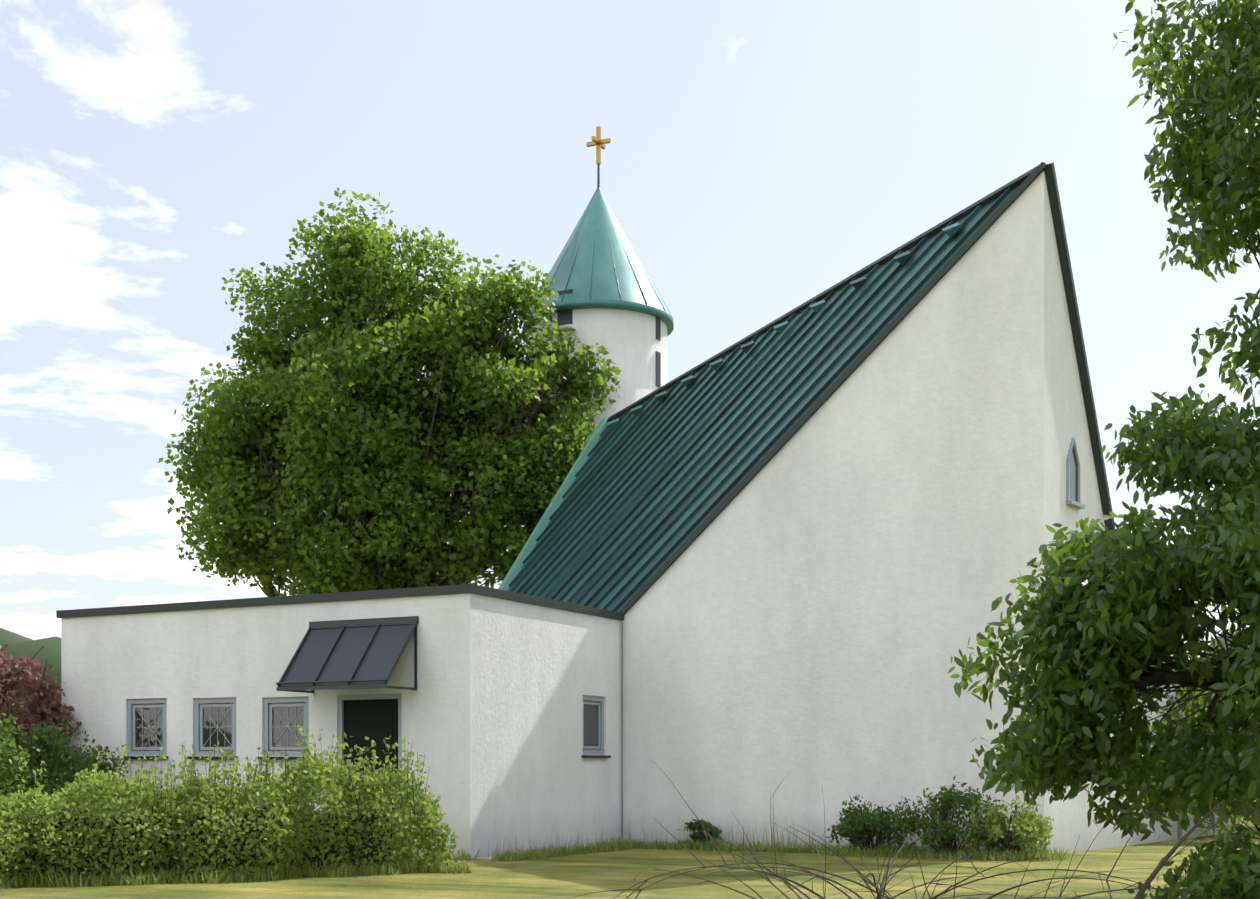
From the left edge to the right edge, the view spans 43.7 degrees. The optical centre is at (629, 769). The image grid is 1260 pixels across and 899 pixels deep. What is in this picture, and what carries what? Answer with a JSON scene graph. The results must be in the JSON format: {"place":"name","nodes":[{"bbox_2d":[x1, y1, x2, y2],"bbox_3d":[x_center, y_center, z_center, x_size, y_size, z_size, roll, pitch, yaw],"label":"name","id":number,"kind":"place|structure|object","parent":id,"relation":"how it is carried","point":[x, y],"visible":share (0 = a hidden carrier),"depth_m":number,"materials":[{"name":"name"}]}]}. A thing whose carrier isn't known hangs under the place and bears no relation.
{"place":"outdoors","nodes":[
{"label":"outdoors","id":0,"kind":"place"},
{"bbox_2d":[136,704,597,746],"bbox_3d":[-3.842,-0.647,22.656,6.843,0.654,1.638,0,0,-4],"label":"window glass","id":1,"kind":"object","parent":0,"point":[590,725],"visible":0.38,"depth_m":22.56,"materials":[{"name":"grey glass"}]},
{"bbox_2d":[135,706,303,746],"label":"window grilles","id":2,"kind":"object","parent":1,"relation":"attached to","point":[217,725],"depth_m":22.50,"materials":[{"name":"white metal"}]},
{"bbox_2d":[0,779,1259,898],"bbox_3d":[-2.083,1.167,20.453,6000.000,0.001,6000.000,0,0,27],"label":"ground","id":3,"kind":"structure","parent":0,"point":[566,877],"depth_m":16.56,"materials":[{"name":"green plant"}]},
{"bbox_2d":[0,730,59,790],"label":"shrub stems","id":4,"kind":"object","parent":3,"relation":"on","point":[39,755],"visible":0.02,"depth_m":21.50,"materials":[{"name":"green plant"}]},
{"bbox_2d":[0,713,128,816],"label":"green bush leaves","id":5,"kind":"object","parent":4,"relation":"attached to","point":[73,764],"visible":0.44,"depth_m":21.62,"materials":[{"name":"green plant"}]},
{"bbox_2d":[0,644,81,782],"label":"red bush","id":6,"kind":"object","parent":3,"relation":"on","point":[50,710],"depth_m":23.36,"materials":[{"name":"red plant"}]},
{"bbox_2d":[0,722,461,885],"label":"hedge","id":7,"kind":"object","parent":3,"relation":"on","point":[427,831],"depth_m":16.82,"materials":[{"name":"green plant"}]},
{"bbox_2d":[61,593,620,858],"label":"annex walls","id":8,"kind":"structure","parent":3,"relation":"on","point":[492,717],"depth_m":22.09,"materials":[{"name":"white paint"}]},
{"bbox_2d":[56,584,623,620],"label":"roof edge trim","id":9,"kind":"structure","parent":8,"relation":"on","point":[417,591],"depth_m":21.93,"materials":[{"name":"black metal"}]},
{"bbox_2d":[276,616,418,692],"bbox_3d":[-3.764,-1.546,20.910,1.810,0.980,0.740,0,0,27],"label":"canopy","id":10,"kind":"object","parent":8,"relation":"attached to","point":[351,654],"visible":1,"depth_m":20.89,"materials":[{"name":"grey metal"}]},
{"bbox_2d":[127,693,603,803],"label":"window frames","id":11,"kind":"structure","parent":8,"relation":"attached to","point":[200,704],"depth_m":22.48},
{"bbox_2d":[124,755,610,759],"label":"window sills","id":12,"kind":"structure","parent":8,"relation":"attached to","point":[293,758],"depth_m":22.85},
{"bbox_2d":[344,699,397,835],"bbox_3d":[-3.489,0.107,21.265,0.936,2.120,0.065,0,0,27],"label":"door","id":13,"kind":"structure","parent":8,"relation":"attached to","point":[376,720],"depth_m":21.23,"materials":[{"name":"green"}]},
{"bbox_2d":[158,188,620,596],"bbox_3d":[-5.931,-6.529,38.707,10.979,15.493,8.071,0,0,-16],"label":"tree","id":14,"kind":"object","parent":3,"relation":"on","point":[222,439],"depth_m":36.93,"materials":[{"name":"green plant"}]},
{"bbox_2d":[0,837,1075,888],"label":"fringe grass","id":15,"kind":"structure","parent":3,"relation":"on","point":[618,845],"depth_m":20.12,"materials":[{"name":"green plant"}]},
{"bbox_2d":[529,308,667,514],"bbox_3d":[-0.819,-5.242,40.830,3.714,12.818,3.714,0,0,27],"label":"tower shaft","id":16,"kind":"object","parent":3,"relation":"on","point":[629,341],"visible":0.19,"depth_m":39.17,"materials":[{"name":"white paint"}]},
{"bbox_2d":[550,324,576,331],"bbox_3d":[-1.679,-10.995,39.116,0.643,0.080,0.287,0,0,27],"label":"tower ledge","id":17,"kind":"object","parent":16,"relation":"attached to","point":[571,327],"visible":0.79,"depth_m":38.98,"materials":[{"name":"white paint"}]},
{"bbox_2d":[523,187,673,334],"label":"tower roof","id":18,"kind":"structure","parent":16,"relation":"on","point":[598,264],"depth_m":39.65,"materials":[{"name":"teal metal"}]},
{"bbox_2d":[597,164,599,186],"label":"pole","id":19,"kind":"object","parent":18,"relation":"on","point":[598,175],"visible":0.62,"depth_m":40.81,"materials":[{"name":"grey metal"}]},
{"bbox_2d":[586,126,610,163],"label":"cross","id":20,"kind":"object","parent":19,"relation":"on","point":[598,142],"visible":0.95,"depth_m":40.78,"materials":[{"name":"gold metal"}]},
{"bbox_2d":[557,289,660,387],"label":"tower windows","id":21,"kind":"structure","parent":16,"relation":"in","point":[564,317],"depth_m":39.29,"materials":[{"name":"black glass"}]},
{"bbox_2d":[0,628,1234,715],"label":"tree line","id":22,"kind":"object","parent":3,"relation":"on","point":[21,645],"visible":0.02,"depth_m":173.37,"materials":[{"name":"green"}]},
{"bbox_2d":[471,846,1052,860],"bbox_3d":[1.873,1.159,20.752,6.760,0.015,4.357,0,0,27],"label":"gravel strip","id":23,"kind":"object","parent":3,"relation":"on","point":[486,858],"visible":0.04,"depth_m":20.40,"materials":[{"name":"grey gravel"}]},
{"bbox_2d":[694,826,709,843],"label":"shrub branches","id":24,"kind":"object","parent":23,"relation":"on","point":[702,835],"depth_m":23.17,"materials":[{"name":"brown plant"}]},
{"bbox_2d":[684,819,722,841],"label":"bush leaves","id":25,"kind":"object","parent":24,"relation":"attached to","point":[695,826],"depth_m":23.12,"materials":[{"name":"green plant"}]},
{"bbox_2d":[488,817,1005,856],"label":"weeds","id":26,"kind":"object","parent":23,"relation":"on","point":[781,841],"visible":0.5,"depth_m":22.77,"materials":[{"name":"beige plant"}]},
{"bbox_2d":[843,805,898,853],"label":"shrub branches","id":27,"kind":"object","parent":3,"relation":"on","point":[869,838],"depth_m":21.58,"materials":[{"name":"brown plant"}]},
{"bbox_2d":[826,795,919,849],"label":"bush leaves","id":28,"kind":"object","parent":27,"relation":"attached to","point":[876,824],"depth_m":21.48,"materials":[{"name":"green plant"}]},
{"bbox_2d":[569,766,1235,898],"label":"dead bramble","id":29,"kind":"object","parent":3,"relation":"on","point":[1141,891],"visible":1,"depth_m":8.59,"materials":[{"name":"brown plant"}]},
{"bbox_2d":[621,171,1236,852],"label":"nave walls","id":30,"kind":"structure","parent":3,"relation":"on","point":[809,613],"depth_m":22.39,"materials":[{"name":"white paint"}]},
{"bbox_2d":[508,185,1019,611],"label":"roof","id":31,"kind":"structure","parent":30,"relation":"on","point":[663,474],"depth_m":26.68,"materials":[{"name":"teal metal"}]},
{"bbox_2d":[498,416,608,590],"bbox_3d":[-2.250,-4.600,33.534,0.349,6.880,5.874,0,0,37],"label":"roof edge","id":32,"kind":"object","parent":31,"relation":"attached to","point":[540,527],"visible":0.57,"depth_m":34.19,"materials":[{"name":"teal metal"}]},
{"bbox_2d":[621,184,1020,415],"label":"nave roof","id":33,"kind":"structure","parent":31,"relation":"attached to","point":[861,276],"depth_m":25.42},
{"bbox_2d":[607,162,1115,614],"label":"roof trim","id":34,"kind":"structure","parent":31,"relation":"attached to","point":[1026,179],"depth_m":22.63,"materials":[{"name":"black metal"}]},
{"bbox_2d":[622,623,1182,839],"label":"pipes","id":35,"kind":"object","parent":30,"relation":"attached to","point":[1180,834],"visible":0.41,"depth_m":24.19,"materials":[{"name":"grey metal"}]},
{"bbox_2d":[1066,438,1084,539],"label":"nave window frames","id":36,"kind":"structure","parent":30,"relation":"attached to","point":[1074,504],"depth_m":22.09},
{"bbox_2d":[1067,446,1076,501],"bbox_3d":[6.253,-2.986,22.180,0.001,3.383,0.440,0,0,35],"label":"window pane","id":37,"kind":"structure","parent":36,"relation":"in","point":[1073,478],"depth_m":22.21,"materials":[{"name":"grey glass"}]},
{"bbox_2d":[914,794,981,856],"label":"shrub branches","id":38,"kind":"object","parent":3,"relation":"on","point":[947,843],"depth_m":20.99,"materials":[{"name":"brown plant"}]},
{"bbox_2d":[891,775,1007,855],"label":"bush leaves","id":39,"kind":"object","parent":38,"relation":"attached to","point":[949,833],"depth_m":20.88,"materials":[{"name":"green plant"}]},
{"bbox_2d":[977,805,1042,858],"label":"shrub branches","id":40,"kind":"object","parent":3,"relation":"on","point":[1008,846],"depth_m":20.60,"materials":[{"name":"brown plant"}]},
{"bbox_2d":[959,795,1054,854],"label":"bush","id":41,"kind":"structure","parent":40,"relation":"attached to","point":[1022,819],"depth_m":20.49,"materials":[{"name":"green plant"}]},
{"bbox_2d":[948,0,1259,898],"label":"tree","id":42,"kind":"object","parent":3,"relation":"on","point":[1088,602],"depth_m":9.48,"materials":[{"name":"green plant"}]},
{"bbox_2d":[1159,670,1259,838],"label":"bush leaves","id":43,"kind":"object","parent":3,"relation":"on","point":[1170,700],"depth_m":25.85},
{"bbox_2d":[1211,610,1253,801],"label":"bush leaves","id":44,"kind":"object","parent":3,"relation":"on","point":[1237,631],"depth_m":32.99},
{"bbox_2d":[0,0,1259,659],"label":"sky","id":45,"kind":"structure","parent":0,"point":[761,155],"materials":[{"name":"blue"}]}
]}

